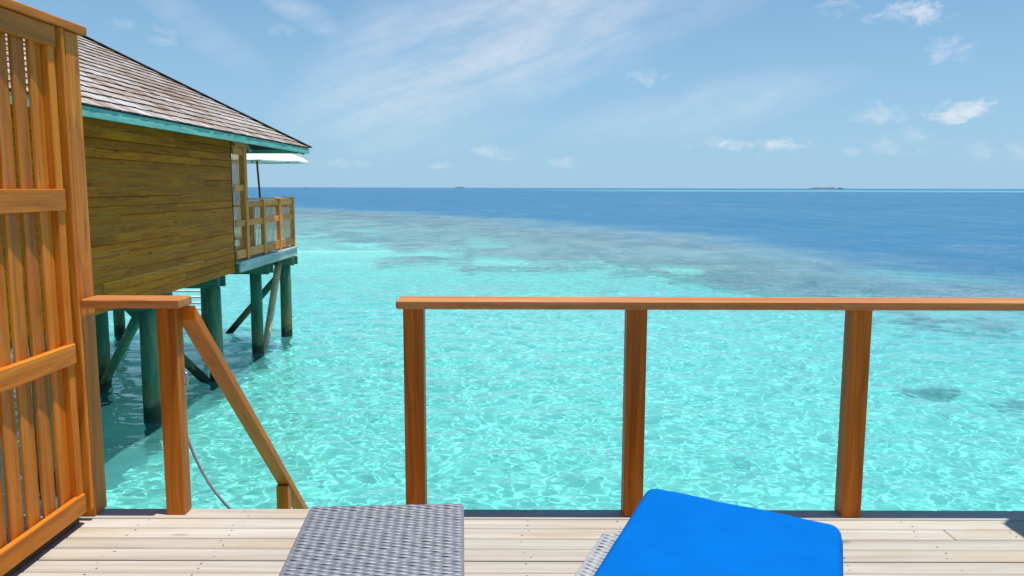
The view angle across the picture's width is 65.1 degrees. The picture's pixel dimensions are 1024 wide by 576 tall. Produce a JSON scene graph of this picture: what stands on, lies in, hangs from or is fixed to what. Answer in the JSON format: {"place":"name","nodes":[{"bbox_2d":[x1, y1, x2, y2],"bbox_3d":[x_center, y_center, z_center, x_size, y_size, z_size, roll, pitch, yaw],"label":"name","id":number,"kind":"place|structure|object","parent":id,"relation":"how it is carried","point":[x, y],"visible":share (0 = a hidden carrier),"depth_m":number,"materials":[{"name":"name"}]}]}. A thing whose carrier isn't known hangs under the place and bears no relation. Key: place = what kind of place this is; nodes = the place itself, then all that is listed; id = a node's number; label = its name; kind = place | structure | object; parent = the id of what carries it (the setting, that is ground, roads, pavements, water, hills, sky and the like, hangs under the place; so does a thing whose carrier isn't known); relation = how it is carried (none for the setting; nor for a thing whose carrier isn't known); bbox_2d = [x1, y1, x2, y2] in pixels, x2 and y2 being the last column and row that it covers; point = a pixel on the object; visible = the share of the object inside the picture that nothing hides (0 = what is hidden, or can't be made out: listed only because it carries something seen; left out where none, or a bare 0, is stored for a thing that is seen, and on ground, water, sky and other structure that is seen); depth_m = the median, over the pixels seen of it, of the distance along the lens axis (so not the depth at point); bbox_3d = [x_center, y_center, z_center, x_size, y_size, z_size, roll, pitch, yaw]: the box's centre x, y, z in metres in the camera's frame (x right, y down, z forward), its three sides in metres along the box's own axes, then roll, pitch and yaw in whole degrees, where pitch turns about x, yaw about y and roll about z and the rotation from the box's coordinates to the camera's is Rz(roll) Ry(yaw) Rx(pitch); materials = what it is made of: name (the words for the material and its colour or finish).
{"place":"outdoors","nodes":[
{"label":"outdoors","id":0,"kind":"place"},
{"bbox_2d":[234,207,683,250],"bbox_3d":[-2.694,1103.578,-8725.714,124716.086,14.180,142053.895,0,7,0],"label":"seabed","id":1,"kind":"structure","parent":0,"point":[387,233],"depth_m":82.52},
{"bbox_2d":[0,33,311,488],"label":"stilt villa","id":2,"kind":"object","parent":1,"relation":"on","point":[158,145],"visible":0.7,"depth_m":12.98,"materials":[{"name":"brown wood"}]},
{"bbox_2d":[173,290,223,314],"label":"staircase","id":3,"kind":"structure","parent":2,"relation":"attached to","point":[198,308],"depth_m":22.71,"materials":[{"name":"white wood"}]},
{"bbox_2d":[232,147,248,259],"bbox_3d":[-5.576,-1.716,16.429,0.100,2.300,0.646,0,7,0],"label":"slatted screen","id":4,"kind":"object","parent":2,"relation":"on","point":[241,186],"visible":1,"depth_m":16.52,"materials":[{"name":"brown wood"}]},
{"bbox_2d":[237,205,287,245],"bbox_3d":[-8.771,-1.585,20.358,6.250,1.050,0.130,0,7,0],"label":"railing","id":5,"kind":"object","parent":2,"relation":"on","point":[254,224],"visible":0.06,"depth_m":20.29,"materials":[{"name":"brown wood"}]},
{"bbox_2d":[234,154,307,200],"bbox_3d":[-6.324,-2.301,19.920,2.328,2.590,2.328,0,7,0],"label":"parasol","id":6,"kind":"object","parent":2,"relation":"on","point":[256,159],"visible":0.29,"depth_m":19.28,"materials":[{"name":"white fabric"}]},
{"bbox_2d":[247,197,295,255],"bbox_3d":[-5.571,-1.469,18.638,0.140,1.262,3.650,0,7,0],"label":"slatted balustrade","id":7,"kind":"object","parent":2,"relation":"on","point":[281,224],"visible":0.99,"depth_m":18.58,"materials":[{"name":"brown wood"}]},
{"bbox_2d":[0,250,1023,527],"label":"lagoon","id":8,"kind":"structure","parent":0,"point":[524,408],"depth_m":15.05,"materials":[{"name":"liquid"}]},
{"bbox_2d":[5,508,1023,575],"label":"deck","id":9,"kind":"structure","parent":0,"point":[190,542],"depth_m":3.42,"materials":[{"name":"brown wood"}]},
{"bbox_2d":[0,0,106,575],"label":"privacy screen","id":10,"kind":"object","parent":9,"relation":"on","point":[56,199],"visible":1,"depth_m":3.32,"materials":[{"name":"brown wood"}]},
{"bbox_2d":[81,295,191,514],"bbox_3d":[-1.677,0.542,3.647,0.435,1.010,0.137,0,7,0],"label":"railing","id":11,"kind":"object","parent":9,"relation":"on","point":[173,382],"visible":1,"depth_m":3.63,"materials":[{"name":"brown wood"}]},
{"bbox_2d":[188,436,232,508],"bbox_3d":[-1.434,0.850,3.828,0.279,0.567,0.020,-1,7,-13],"label":"hose","id":12,"kind":"object","parent":11,"relation":"hanging from","point":[221,499],"visible":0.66,"depth_m":3.82,"materials":[{"name":"grey rubber"}]},
{"bbox_2d":[181,305,307,508],"bbox_3d":[-1.032,1.733,5.344,0.985,3.703,2.986,0,7,0],"label":"handrail","id":13,"kind":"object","parent":9,"relation":"attached to","point":[289,496],"depth_m":4.32,"materials":[{"name":"brown wood"}]},
{"bbox_2d":[279,503,463,575],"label":"wicker lounger","id":14,"kind":"object","parent":9,"relation":"on","point":[400,540],"visible":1,"depth_m":2.74,"materials":[{"name":"grey wicker"}]},
{"bbox_2d":[575,532,619,575],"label":"wicker lounger","id":15,"kind":"object","parent":9,"relation":"on","point":[592,562],"visible":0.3,"depth_m":2.69,"materials":[{"name":"wicker"}]},
{"bbox_2d":[594,489,842,575],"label":"cushion","id":16,"kind":"object","parent":15,"relation":"on","point":[666,533],"visible":1,"depth_m":2.52,"materials":[{"name":"blue fabric"}]},
{"bbox_2d":[396,296,1023,516],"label":"railing","id":17,"kind":"object","parent":9,"relation":"on","point":[854,393],"visible":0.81,"depth_m":3.60,"materials":[{"name":"brown wood"}]},
{"bbox_2d":[14,0,1023,188],"label":"sky","id":18,"kind":"structure","parent":0,"point":[846,94],"materials":[{"name":"blue"}]},
{"bbox_2d":[233,187,1023,251],"bbox_3d":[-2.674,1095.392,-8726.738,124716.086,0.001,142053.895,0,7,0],"label":"open sea","id":19,"kind":"structure","parent":0,"point":[844,220],"depth_m":118.12,"materials":[{"name":"liquid"}]},
{"bbox_2d":[808,187,843,188],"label":"island","id":20,"kind":"structure","parent":19,"relation":"on","point":[826,188],"depth_m":5939.51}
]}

